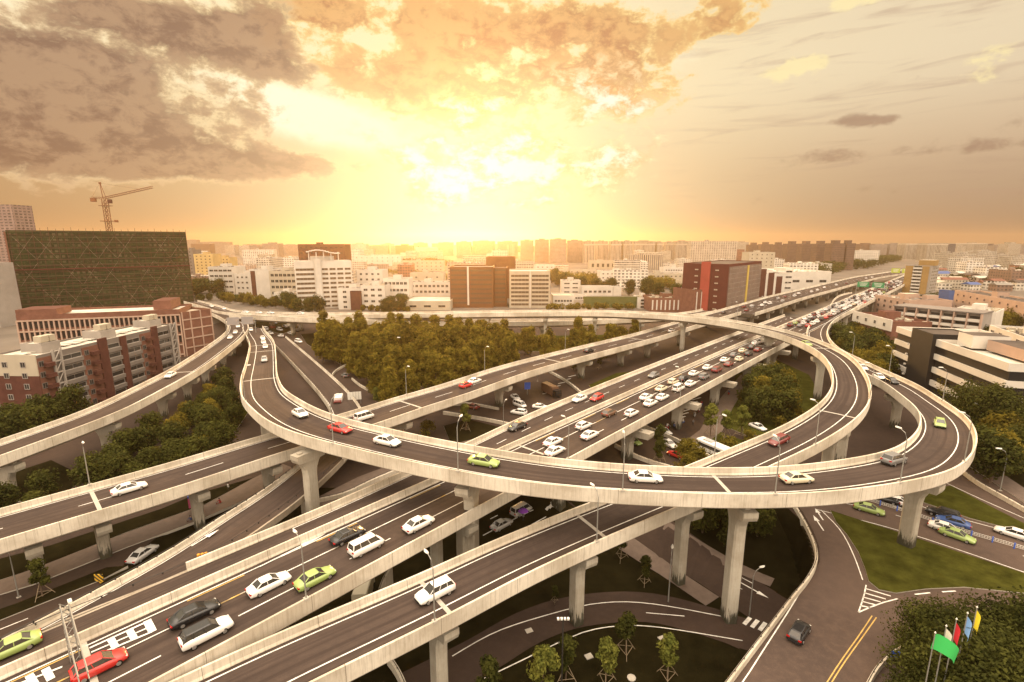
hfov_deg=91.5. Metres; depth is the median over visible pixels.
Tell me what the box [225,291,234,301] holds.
tree
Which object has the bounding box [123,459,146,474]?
tree
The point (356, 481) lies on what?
pavement
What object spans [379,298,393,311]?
tree
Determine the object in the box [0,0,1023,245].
sky
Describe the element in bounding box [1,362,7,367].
window
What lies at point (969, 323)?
window
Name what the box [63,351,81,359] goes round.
window
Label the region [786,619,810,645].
car
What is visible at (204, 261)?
apartment block
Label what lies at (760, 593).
lane arrow
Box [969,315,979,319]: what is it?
window
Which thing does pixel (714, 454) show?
street lamp
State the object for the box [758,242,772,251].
apartment tower
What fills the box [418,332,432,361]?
tree
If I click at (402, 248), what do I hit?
skyline block
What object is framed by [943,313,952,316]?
window
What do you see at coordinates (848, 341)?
tree
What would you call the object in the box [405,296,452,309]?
pavilion
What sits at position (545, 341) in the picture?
tree
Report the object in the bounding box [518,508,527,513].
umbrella
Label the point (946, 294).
advert wall
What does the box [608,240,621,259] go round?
apartment tower
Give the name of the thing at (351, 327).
tree
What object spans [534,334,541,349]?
tree
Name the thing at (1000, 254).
apartment tower
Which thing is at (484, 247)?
apartment tower
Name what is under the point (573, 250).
apartment tower
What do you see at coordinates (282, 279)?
office block
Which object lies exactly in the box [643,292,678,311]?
brick shops
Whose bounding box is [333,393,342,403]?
lorry
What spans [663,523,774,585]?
footway
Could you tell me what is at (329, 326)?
tree
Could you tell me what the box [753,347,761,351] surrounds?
car
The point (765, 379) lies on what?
tree
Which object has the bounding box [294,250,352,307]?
office tower
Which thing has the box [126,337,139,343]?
window
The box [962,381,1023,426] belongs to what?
tree
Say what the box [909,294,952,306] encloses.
block
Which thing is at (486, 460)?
car
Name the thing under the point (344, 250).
office slab
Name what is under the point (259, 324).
lawn
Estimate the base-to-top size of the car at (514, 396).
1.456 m
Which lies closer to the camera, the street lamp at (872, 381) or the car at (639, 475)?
the car at (639, 475)
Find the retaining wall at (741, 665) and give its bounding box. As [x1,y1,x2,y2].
[725,507,817,681]
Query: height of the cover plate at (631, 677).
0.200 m
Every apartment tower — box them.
[187,240,199,247]
[199,242,232,252]
[283,244,298,255]
[369,245,389,253]
[390,246,418,253]
[438,242,453,255]
[456,241,471,257]
[473,240,494,256]
[497,241,517,257]
[520,239,533,260]
[535,239,548,261]
[549,238,565,262]
[566,239,582,261]
[582,240,594,262]
[594,240,607,259]
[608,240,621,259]
[621,240,631,259]
[632,240,655,253]
[655,241,662,251]
[663,241,672,259]
[672,240,686,260]
[737,241,748,251]
[746,243,757,251]
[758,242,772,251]
[770,242,782,258]
[781,241,796,262]
[795,241,810,262]
[809,241,824,261]
[823,240,845,266]
[842,240,855,269]
[869,244,887,255]
[884,243,897,255]
[896,244,917,259]
[915,243,948,260]
[934,251,951,267]
[941,252,976,267]
[947,244,955,252]
[949,243,987,250]
[965,249,997,264]
[988,245,997,250]
[995,253,1008,264]
[997,254,1023,267]
[1020,246,1023,254]
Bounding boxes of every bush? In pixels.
[419,419,436,435]
[671,453,696,466]
[673,437,700,457]
[685,444,712,460]
[719,435,737,446]
[743,429,757,441]
[772,414,786,426]
[790,408,803,417]
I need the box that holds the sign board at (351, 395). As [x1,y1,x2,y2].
[347,391,360,401]
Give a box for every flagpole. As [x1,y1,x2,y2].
[925,631,958,681]
[935,624,951,681]
[944,618,960,679]
[956,612,971,667]
[967,606,980,654]
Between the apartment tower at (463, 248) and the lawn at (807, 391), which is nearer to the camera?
the lawn at (807, 391)
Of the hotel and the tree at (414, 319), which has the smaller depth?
the tree at (414, 319)
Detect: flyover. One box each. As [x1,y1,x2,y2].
[0,265,941,681]
[0,309,740,576]
[0,312,248,492]
[0,314,797,666]
[0,335,360,640]
[169,300,871,681]
[229,308,714,335]
[240,297,977,623]
[720,270,904,322]
[776,292,854,329]
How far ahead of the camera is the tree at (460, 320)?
227.70 m
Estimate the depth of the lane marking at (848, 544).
80.01 m
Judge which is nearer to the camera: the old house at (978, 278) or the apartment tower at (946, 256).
the old house at (978, 278)
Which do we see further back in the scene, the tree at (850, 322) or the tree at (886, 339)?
the tree at (850, 322)
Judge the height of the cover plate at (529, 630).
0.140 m
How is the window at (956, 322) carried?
in the balcony block at (948, 317)
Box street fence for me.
[869,500,1023,548]
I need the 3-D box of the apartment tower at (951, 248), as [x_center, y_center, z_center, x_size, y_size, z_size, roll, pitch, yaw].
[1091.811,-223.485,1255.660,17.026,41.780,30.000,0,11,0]
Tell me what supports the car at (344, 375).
on the ground at (784, 554)
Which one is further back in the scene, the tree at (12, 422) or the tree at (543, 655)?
the tree at (12, 422)
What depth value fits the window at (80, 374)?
141.89 m
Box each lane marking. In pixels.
[452,601,719,655]
[484,625,741,678]
[742,597,797,681]
[743,617,751,624]
[750,619,758,627]
[758,622,766,630]
[817,509,1022,571]
[822,511,862,579]
[827,615,871,681]
[831,617,876,681]
[858,585,866,611]
[859,598,897,612]
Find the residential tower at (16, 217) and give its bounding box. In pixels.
[0,204,35,261]
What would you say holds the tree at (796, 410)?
on the ground at (784, 554)
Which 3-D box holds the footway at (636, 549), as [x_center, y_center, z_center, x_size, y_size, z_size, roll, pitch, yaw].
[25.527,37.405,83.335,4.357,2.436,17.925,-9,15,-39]
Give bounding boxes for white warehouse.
[957,303,1003,324]
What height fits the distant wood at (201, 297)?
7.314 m
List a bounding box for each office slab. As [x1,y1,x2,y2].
[298,242,351,264]
[486,256,514,297]
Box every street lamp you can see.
[8,553,20,597]
[81,441,91,485]
[242,364,250,401]
[293,529,308,600]
[330,393,338,444]
[424,549,437,623]
[456,414,462,471]
[561,415,569,458]
[590,482,598,542]
[620,430,624,491]
[668,544,673,601]
[712,414,726,455]
[749,565,764,615]
[772,434,780,495]
[810,398,819,444]
[865,362,873,399]
[895,426,907,483]
[938,367,947,400]
[958,411,971,462]
[995,448,1006,490]
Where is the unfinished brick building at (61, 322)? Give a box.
[15,297,191,356]
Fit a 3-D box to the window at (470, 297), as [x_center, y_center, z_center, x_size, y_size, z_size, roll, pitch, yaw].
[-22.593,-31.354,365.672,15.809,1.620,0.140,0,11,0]
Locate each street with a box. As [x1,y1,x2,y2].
[402,591,746,681]
[566,500,773,597]
[738,581,787,628]
[739,616,764,650]
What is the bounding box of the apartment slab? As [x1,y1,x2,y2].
[0,262,21,327]
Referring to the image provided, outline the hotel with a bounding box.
[625,253,662,270]
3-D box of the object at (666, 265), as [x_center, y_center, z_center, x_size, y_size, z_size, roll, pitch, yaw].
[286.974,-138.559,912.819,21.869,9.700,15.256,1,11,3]
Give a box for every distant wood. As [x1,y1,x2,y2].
[192,278,208,293]
[194,292,253,301]
[250,299,282,306]
[352,268,446,278]
[360,304,409,311]
[402,257,452,265]
[545,302,634,309]
[550,269,601,284]
[578,271,675,288]
[802,254,901,273]
[853,258,892,268]
[947,274,987,281]
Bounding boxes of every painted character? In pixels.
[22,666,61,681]
[25,673,38,681]
[41,666,54,680]
[89,623,143,647]
[91,628,145,652]
[106,636,118,648]
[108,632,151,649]
[126,628,137,639]
[143,619,156,632]
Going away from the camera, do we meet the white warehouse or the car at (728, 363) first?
the car at (728, 363)
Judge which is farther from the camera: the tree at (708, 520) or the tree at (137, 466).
the tree at (137, 466)
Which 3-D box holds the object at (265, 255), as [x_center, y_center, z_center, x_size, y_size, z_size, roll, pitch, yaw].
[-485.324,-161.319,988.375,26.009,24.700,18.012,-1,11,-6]
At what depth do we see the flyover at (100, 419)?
119.03 m
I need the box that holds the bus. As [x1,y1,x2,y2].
[696,436,729,453]
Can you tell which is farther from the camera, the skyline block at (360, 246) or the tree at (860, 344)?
the skyline block at (360, 246)
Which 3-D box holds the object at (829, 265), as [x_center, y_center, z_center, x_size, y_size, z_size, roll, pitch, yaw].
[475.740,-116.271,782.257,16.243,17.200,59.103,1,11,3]
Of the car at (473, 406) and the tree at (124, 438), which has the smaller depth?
the tree at (124, 438)
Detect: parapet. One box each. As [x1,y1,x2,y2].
[301,470,398,514]
[331,364,345,374]
[351,377,367,389]
[443,410,508,424]
[455,402,498,409]
[549,372,581,391]
[614,442,675,465]
[642,425,710,455]
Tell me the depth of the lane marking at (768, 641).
60.87 m
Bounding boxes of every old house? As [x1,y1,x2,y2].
[935,280,952,289]
[938,272,949,276]
[940,277,968,288]
[950,271,965,275]
[960,282,981,289]
[961,272,980,276]
[968,276,986,281]
[982,278,1005,289]
[988,282,1012,291]
[1007,280,1023,290]
[1009,264,1020,267]
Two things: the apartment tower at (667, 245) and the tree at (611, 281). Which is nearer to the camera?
the tree at (611, 281)
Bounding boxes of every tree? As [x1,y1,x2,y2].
[0,401,28,428]
[0,407,37,438]
[0,480,24,507]
[16,403,53,427]
[19,490,48,502]
[20,394,70,423]
[23,468,62,494]
[25,557,54,601]
[46,400,71,420]
[53,383,93,414]
[66,456,113,487]
[73,450,111,466]
[96,440,128,461]
[105,428,142,455]
[105,450,138,477]
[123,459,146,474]
[132,422,160,453]
[133,446,159,467]
[134,410,164,439]
[157,419,189,443]
[157,437,185,453]
[158,445,178,464]
[163,415,184,435]
[173,412,191,432]
[173,433,213,459]
[176,400,186,416]
[179,400,195,426]
[187,402,213,426]
[191,404,224,425]
[191,420,213,436]
[193,392,214,403]
[198,383,216,393]
[200,418,240,446]
[204,397,222,412]
[204,435,223,449]
[206,279,217,294]
[208,386,228,408]
[210,364,237,384]
[211,277,225,292]
[216,377,237,391]
[219,292,226,301]
[222,390,242,407]
[222,403,244,425]
[224,400,243,419]
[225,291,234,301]
[237,292,244,302]
[243,292,254,305]
[254,294,263,305]
[258,297,269,307]
[269,295,279,306]
[277,291,288,308]
[281,292,296,309]
[284,294,300,306]
[292,298,303,311]
[301,297,311,311]
[305,294,326,311]
[311,322,331,363]
[316,310,327,328]
[320,316,345,362]
[327,323,347,366]
[342,331,362,376]
[343,316,354,330]
[344,322,356,348]
[352,309,368,327]
[352,337,370,383]
[354,317,367,332]
[361,329,366,337]
[365,352,381,393]
[366,326,376,342]
[366,341,384,379]
[370,332,378,343]
[371,321,382,331]
[372,387,378,400]
[377,329,394,347]
[377,354,403,393]
[377,365,399,401]
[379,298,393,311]
[381,318,387,329]
[382,324,402,349]
[383,344,399,368]
[385,295,398,311]
[386,311,395,323]
[388,345,403,380]
[393,323,401,331]
[394,293,406,310]
[394,312,406,336]
[396,329,405,351]
[397,366,411,395]
[399,343,407,367]
[401,319,410,343]
[402,342,419,375]
[403,359,420,387]
[403,373,420,394]
[408,324,417,345]
[410,313,420,327]
[411,326,421,350]
[414,312,421,325]
[414,326,426,360]
[417,349,431,387]
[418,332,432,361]
[420,332,441,374]
[422,324,435,335]
[422,350,442,388]
[429,314,440,329]
[432,355,457,385]
[436,326,451,355]
[443,314,455,328]
[444,345,457,380]
[448,321,462,357]
[455,316,463,325]
[455,339,465,370]
[456,345,474,378]
[459,323,467,342]
[460,402,471,431]
[465,317,472,339]
[466,339,481,372]
[467,323,481,342]
[469,351,478,373]
[474,335,485,368]
[476,654,501,681]
[478,319,486,329]
[480,328,493,362]
[480,341,500,370]
[484,322,496,342]
[491,322,500,333]
[493,325,507,361]
[498,338,511,363]
[499,318,509,331]
[499,333,518,365]
[506,330,520,361]
[516,332,523,342]
[518,327,527,353]
[524,324,537,357]
[526,644,560,681]
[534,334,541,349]
[539,334,551,354]
[542,327,554,346]
[545,347,556,353]
[550,273,554,282]
[551,267,558,275]
[551,585,558,601]
[553,275,560,285]
[553,343,564,350]
[555,633,578,680]
[556,337,566,347]
[558,272,569,281]
[561,337,567,348]
[566,327,580,348]
[572,316,583,329]
[575,276,587,284]
[578,326,586,344]
[582,331,590,344]
[585,332,597,360]
[587,324,595,333]
[589,277,601,284]
[595,636,619,681]
[596,358,601,369]
[603,323,615,356]
[606,277,618,285]
[613,323,618,336]
[614,610,637,661]
[616,325,628,335]
[616,541,628,560]
[623,279,636,295]
[628,319,640,333]
[638,277,652,294]
[638,278,655,294]
[639,555,651,586]
[651,282,664,294]
[653,424,667,461]
[653,439,664,461]
[656,632,678,681]
[669,283,679,294]
[690,508,719,532]
[703,403,719,437]
[710,508,727,518]
[716,512,747,546]
[720,409,733,437]
[734,404,751,436]
[735,372,762,402]
[738,385,758,411]
[743,381,781,422]
[746,363,777,392]
[747,508,776,537]
[751,374,771,390]
[767,360,787,375]
[768,386,802,421]
[770,371,801,391]
[777,366,799,383]
[778,388,802,413]
[828,320,854,338]
[831,327,854,341]
[834,337,846,349]
[838,327,857,334]
[841,332,867,350]
[843,339,869,352]
[846,319,859,326]
[848,347,863,353]
[850,349,869,361]
[857,325,867,334]
[859,326,883,334]
[860,332,880,349]
[862,349,876,362]
[868,350,897,373]
[869,335,896,349]
[869,358,892,371]
[870,340,894,353]
[871,350,900,375]
[873,632,967,681]
[880,595,947,652]
[882,667,929,681]
[894,612,1023,681]
[903,668,941,681]
[908,595,1006,644]
[926,585,1023,651]
[934,379,990,421]
[935,377,947,395]
[939,662,1007,681]
[947,616,1023,680]
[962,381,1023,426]
[969,430,1023,482]
[973,423,1005,464]
[975,427,1023,474]
[975,649,1023,681]
[977,409,1023,431]
[979,584,1023,656]
[999,597,1023,615]
[1003,312,1015,325]
[1003,422,1023,444]
[1004,391,1023,422]
[1009,312,1023,325]
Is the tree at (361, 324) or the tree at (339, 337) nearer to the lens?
the tree at (339, 337)
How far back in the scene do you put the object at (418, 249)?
1491.76 m
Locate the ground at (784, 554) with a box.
[0,246,1023,681]
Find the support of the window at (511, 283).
in the office block at (529, 288)
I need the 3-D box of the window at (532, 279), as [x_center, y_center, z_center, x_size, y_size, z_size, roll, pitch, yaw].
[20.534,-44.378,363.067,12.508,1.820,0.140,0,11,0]
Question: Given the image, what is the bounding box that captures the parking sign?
[524,382,529,394]
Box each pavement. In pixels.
[0,464,291,594]
[319,439,471,506]
[688,375,744,441]
[969,464,1023,502]
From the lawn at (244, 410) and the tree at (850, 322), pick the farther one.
the tree at (850, 322)
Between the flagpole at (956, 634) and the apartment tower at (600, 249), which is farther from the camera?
the apartment tower at (600, 249)
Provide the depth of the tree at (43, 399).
125.73 m
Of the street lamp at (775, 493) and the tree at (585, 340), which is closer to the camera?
the street lamp at (775, 493)
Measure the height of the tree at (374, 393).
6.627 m
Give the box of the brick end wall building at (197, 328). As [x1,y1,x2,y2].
[180,307,214,355]
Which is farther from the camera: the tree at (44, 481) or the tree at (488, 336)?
the tree at (488, 336)
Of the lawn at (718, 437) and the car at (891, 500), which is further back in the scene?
the lawn at (718, 437)
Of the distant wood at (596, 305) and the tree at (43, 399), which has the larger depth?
the distant wood at (596, 305)
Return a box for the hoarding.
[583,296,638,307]
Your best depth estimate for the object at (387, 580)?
74.85 m
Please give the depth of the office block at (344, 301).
356.55 m
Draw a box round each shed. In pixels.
[551,293,573,304]
[573,294,585,299]
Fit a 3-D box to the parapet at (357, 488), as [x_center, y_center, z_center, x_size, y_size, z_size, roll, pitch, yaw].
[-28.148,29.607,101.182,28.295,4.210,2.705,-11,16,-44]
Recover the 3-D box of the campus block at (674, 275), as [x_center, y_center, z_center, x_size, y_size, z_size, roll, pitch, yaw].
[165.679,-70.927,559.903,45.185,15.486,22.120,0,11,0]
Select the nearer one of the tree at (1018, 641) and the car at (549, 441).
the tree at (1018, 641)
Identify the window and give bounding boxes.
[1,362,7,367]
[3,373,9,378]
[8,394,13,399]
[19,362,25,367]
[21,373,27,378]
[24,384,29,389]
[38,360,43,366]
[40,371,45,377]
[42,382,47,388]
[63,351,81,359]
[65,361,82,370]
[67,371,84,380]
[72,381,86,387]
[108,342,119,348]
[109,351,120,357]
[111,360,121,367]
[112,369,123,376]
[114,378,124,385]
[115,387,125,394]
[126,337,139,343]
[128,346,140,352]
[129,354,141,361]
[131,363,142,370]
[132,372,144,379]
[158,330,168,335]
[159,338,169,344]
[160,346,170,352]
[161,354,171,360]
[162,362,172,368]
[296,268,313,270]
[296,273,313,275]
[296,278,314,279]
[297,282,314,284]
[297,287,314,289]
[297,291,315,293]
[450,269,465,271]
[451,274,465,275]
[451,279,465,280]
[451,283,465,285]
[451,288,466,289]
[451,293,466,294]
[451,297,466,298]
[470,269,491,271]
[470,274,491,275]
[470,279,491,280]
[470,283,491,285]
[470,288,491,289]
[470,293,491,294]
[470,297,491,298]
[470,302,491,303]
[511,275,528,276]
[511,279,528,280]
[511,283,528,284]
[511,287,528,288]
[511,291,528,292]
[511,295,528,297]
[511,299,528,301]
[511,303,528,305]
[531,295,548,297]
[531,299,548,301]
[531,303,548,305]
[532,275,548,276]
[532,279,548,280]
[532,283,548,284]
[532,287,548,288]
[532,291,548,292]
[942,319,951,322]
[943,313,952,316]
[955,321,964,324]
[956,314,965,317]
[968,322,978,325]
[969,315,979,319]
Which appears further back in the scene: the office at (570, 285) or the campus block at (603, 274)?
the campus block at (603, 274)
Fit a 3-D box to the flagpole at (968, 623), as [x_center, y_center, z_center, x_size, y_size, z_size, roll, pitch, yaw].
[44.627,32.537,49.818,0.750,12.650,0.273,0,11,1]
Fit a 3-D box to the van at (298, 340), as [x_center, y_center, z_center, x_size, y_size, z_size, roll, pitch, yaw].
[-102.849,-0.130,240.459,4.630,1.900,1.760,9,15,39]
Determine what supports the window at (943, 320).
in the balcony block at (948, 317)
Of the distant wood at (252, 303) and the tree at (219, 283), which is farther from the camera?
the tree at (219, 283)
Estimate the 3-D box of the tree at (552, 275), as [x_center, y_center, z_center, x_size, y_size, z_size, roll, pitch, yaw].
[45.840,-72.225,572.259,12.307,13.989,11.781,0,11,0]
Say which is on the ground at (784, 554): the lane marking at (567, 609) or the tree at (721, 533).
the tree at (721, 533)
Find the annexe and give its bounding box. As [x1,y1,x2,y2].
[274,288,295,296]
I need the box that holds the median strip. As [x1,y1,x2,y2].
[0,566,127,620]
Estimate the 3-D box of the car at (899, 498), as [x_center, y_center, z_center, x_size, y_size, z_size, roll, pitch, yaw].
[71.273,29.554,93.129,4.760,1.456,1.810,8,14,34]
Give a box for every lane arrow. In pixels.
[191,530,217,545]
[259,534,323,566]
[742,583,767,597]
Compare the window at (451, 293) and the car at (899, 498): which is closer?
the car at (899, 498)
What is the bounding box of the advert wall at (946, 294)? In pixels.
[938,289,954,303]
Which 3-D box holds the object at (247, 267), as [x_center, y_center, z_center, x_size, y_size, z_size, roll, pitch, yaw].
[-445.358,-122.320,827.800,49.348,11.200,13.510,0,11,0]
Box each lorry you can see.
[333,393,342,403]
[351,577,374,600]
[541,381,561,397]
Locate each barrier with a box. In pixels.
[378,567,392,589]
[387,660,405,681]
[867,644,904,681]
[962,471,1023,511]
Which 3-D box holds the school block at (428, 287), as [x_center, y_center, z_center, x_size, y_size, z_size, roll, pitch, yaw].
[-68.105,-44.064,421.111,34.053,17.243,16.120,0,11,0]
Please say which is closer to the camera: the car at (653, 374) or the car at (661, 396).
the car at (661, 396)
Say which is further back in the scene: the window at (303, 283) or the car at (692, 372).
the window at (303, 283)
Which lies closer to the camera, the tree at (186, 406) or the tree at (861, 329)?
the tree at (186, 406)
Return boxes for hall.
[410,270,445,280]
[588,259,612,268]
[762,267,831,289]
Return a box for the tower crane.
[90,182,152,230]
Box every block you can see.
[0,314,180,408]
[188,248,200,274]
[191,244,215,253]
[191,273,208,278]
[193,252,221,274]
[208,263,245,294]
[221,255,237,265]
[225,245,239,254]
[234,270,250,294]
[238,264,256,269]
[239,245,251,257]
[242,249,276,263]
[249,245,262,249]
[249,265,281,298]
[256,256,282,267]
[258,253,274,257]
[262,242,283,256]
[268,267,295,296]
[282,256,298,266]
[337,283,360,308]
[350,243,368,249]
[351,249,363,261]
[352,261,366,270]
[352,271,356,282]
[354,254,402,265]
[356,266,387,284]
[360,280,390,309]
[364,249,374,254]
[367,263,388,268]
[383,274,412,300]
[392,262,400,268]
[395,244,413,253]
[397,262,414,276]
[401,259,444,270]
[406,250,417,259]
[413,278,449,295]
[414,242,427,246]
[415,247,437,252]
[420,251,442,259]
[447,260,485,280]
[453,245,455,255]
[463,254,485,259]
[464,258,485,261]
[471,246,475,254]
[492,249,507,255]
[507,245,514,255]
[509,269,549,307]
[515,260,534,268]
[534,264,554,268]
[548,268,596,274]
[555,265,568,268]
[597,268,618,281]
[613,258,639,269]
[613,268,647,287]
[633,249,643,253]
[634,293,644,308]
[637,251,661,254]
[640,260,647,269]
[648,271,682,279]
[659,265,682,272]
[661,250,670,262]
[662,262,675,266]
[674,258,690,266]
[676,277,682,284]
[682,260,761,310]
[686,240,737,261]
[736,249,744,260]
[741,250,774,267]
[759,269,792,297]
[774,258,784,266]
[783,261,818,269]
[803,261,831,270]
[852,310,931,339]
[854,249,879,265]
[855,243,873,249]
[873,293,942,311]
[892,303,993,329]
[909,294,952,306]
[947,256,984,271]
[952,290,1023,326]
[955,244,966,251]
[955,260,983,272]
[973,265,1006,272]
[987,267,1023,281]
[989,325,1023,340]
[997,242,1021,254]
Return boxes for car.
[0,628,42,659]
[68,647,128,681]
[109,481,147,495]
[125,544,158,564]
[164,371,176,377]
[166,598,220,630]
[177,615,233,651]
[245,570,291,598]
[261,355,267,361]
[291,407,308,418]
[292,565,336,591]
[327,421,352,434]
[328,525,365,546]
[341,372,348,377]
[372,433,401,447]
[401,514,434,533]
[414,574,455,605]
[458,381,472,388]
[467,377,480,383]
[467,453,499,468]
[468,403,479,409]
[489,518,512,531]
[507,420,526,431]
[510,394,519,399]
[510,408,527,415]
[532,403,546,408]
[542,436,562,446]
[543,445,564,456]
[572,394,587,402]
[575,420,591,430]
[580,430,598,440]
[583,348,593,352]
[589,392,603,401]
[601,408,616,417]
[624,408,638,417]
[627,469,663,483]
[634,438,642,445]
[638,393,652,400]
[642,399,657,406]
[647,371,659,377]
[654,385,667,391]
[655,393,668,400]
[664,438,676,448]
[666,450,682,459]
[667,378,678,384]
[677,375,689,381]
[684,380,696,386]
[688,370,699,376]
[698,372,709,379]
[702,364,712,370]
[711,366,722,372]
[719,357,729,361]
[723,361,733,366]
[729,352,738,356]
[734,356,743,361]
[738,348,746,352]
[744,351,752,356]
[747,344,755,348]
[748,422,766,430]
[751,340,758,344]
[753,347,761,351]
[767,432,789,446]
[778,471,813,484]
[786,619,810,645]
[801,340,812,345]
[853,501,885,515]
[872,373,884,379]
[874,497,900,504]
[880,451,907,466]
[884,496,903,506]
[885,377,898,383]
[925,506,960,516]
[927,520,955,529]
[933,417,945,428]
[935,515,971,529]
[938,526,976,543]
[993,525,1023,541]
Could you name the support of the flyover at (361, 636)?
on the ground at (784, 554)
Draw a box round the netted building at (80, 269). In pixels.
[3,227,193,307]
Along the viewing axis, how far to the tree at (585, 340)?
207.42 m
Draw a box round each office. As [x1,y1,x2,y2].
[450,265,506,307]
[560,277,580,293]
[580,285,612,295]
[613,286,621,295]
[673,287,701,311]
[893,326,1023,402]
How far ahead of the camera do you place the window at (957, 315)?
215.46 m
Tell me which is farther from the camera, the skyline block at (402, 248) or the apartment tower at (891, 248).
the skyline block at (402, 248)
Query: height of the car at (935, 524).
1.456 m
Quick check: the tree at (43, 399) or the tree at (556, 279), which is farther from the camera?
the tree at (556, 279)
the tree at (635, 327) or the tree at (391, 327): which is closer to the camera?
the tree at (391, 327)
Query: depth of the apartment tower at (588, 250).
1096.80 m
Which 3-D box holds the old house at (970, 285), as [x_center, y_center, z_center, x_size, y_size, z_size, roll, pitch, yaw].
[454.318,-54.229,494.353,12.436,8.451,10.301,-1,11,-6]
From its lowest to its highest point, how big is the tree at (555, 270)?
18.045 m
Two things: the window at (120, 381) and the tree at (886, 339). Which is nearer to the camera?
the window at (120, 381)
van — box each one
[294,338,301,342]
[347,532,384,557]
[353,410,374,421]
[509,501,532,517]
[512,399,526,407]
[672,382,684,391]
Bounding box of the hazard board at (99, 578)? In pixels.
[94,574,103,582]
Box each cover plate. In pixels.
[525,628,532,633]
[584,653,593,659]
[627,674,635,681]
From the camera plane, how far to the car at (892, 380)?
132.63 m
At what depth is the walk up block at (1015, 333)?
178.80 m
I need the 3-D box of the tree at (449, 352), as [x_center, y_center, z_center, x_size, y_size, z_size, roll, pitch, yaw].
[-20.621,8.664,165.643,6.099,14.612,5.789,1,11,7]
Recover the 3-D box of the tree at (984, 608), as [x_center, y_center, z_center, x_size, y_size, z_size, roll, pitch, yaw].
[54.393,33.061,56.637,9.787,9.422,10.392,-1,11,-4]
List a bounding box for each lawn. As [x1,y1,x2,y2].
[0,460,77,501]
[0,477,254,579]
[128,407,247,471]
[253,321,297,333]
[301,329,518,386]
[444,420,497,442]
[533,334,628,351]
[589,371,631,387]
[712,432,744,444]
[729,360,821,435]
[830,510,1023,592]
[923,486,1023,529]
[1007,469,1023,486]
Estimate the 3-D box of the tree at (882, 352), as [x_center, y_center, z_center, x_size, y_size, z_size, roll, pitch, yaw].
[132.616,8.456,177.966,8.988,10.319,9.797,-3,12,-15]
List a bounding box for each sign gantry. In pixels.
[58,598,89,681]
[225,316,255,332]
[855,282,886,294]
[882,268,904,273]
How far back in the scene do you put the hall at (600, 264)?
866.47 m
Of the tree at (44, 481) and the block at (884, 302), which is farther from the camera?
the block at (884, 302)
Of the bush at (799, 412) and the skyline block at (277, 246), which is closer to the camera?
the bush at (799, 412)
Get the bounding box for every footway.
[620,539,718,604]
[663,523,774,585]
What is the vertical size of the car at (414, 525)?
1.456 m
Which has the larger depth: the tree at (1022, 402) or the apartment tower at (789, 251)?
the apartment tower at (789, 251)
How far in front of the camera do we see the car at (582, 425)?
103.88 m
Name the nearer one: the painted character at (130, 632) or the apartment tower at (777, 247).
the painted character at (130, 632)
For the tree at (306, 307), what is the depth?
334.35 m
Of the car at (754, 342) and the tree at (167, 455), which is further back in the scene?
the car at (754, 342)
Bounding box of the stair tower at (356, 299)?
[350,291,361,309]
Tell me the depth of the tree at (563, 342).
216.72 m
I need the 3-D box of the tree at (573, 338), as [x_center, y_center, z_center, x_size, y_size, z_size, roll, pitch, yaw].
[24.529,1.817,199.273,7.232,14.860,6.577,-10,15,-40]
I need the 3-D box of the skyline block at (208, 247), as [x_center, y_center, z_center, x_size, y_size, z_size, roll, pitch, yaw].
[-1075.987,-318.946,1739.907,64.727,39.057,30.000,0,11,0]
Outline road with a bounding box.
[734,467,1023,681]
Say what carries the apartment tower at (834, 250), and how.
on the ground at (784, 554)
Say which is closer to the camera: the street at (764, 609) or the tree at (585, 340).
the street at (764, 609)
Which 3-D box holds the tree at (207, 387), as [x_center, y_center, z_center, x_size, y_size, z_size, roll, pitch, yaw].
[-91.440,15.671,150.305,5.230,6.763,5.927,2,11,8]
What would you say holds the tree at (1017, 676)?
on the ground at (784, 554)
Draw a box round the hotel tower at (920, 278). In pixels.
[902,260,938,294]
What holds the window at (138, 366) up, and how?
in the apartment block at (101, 362)

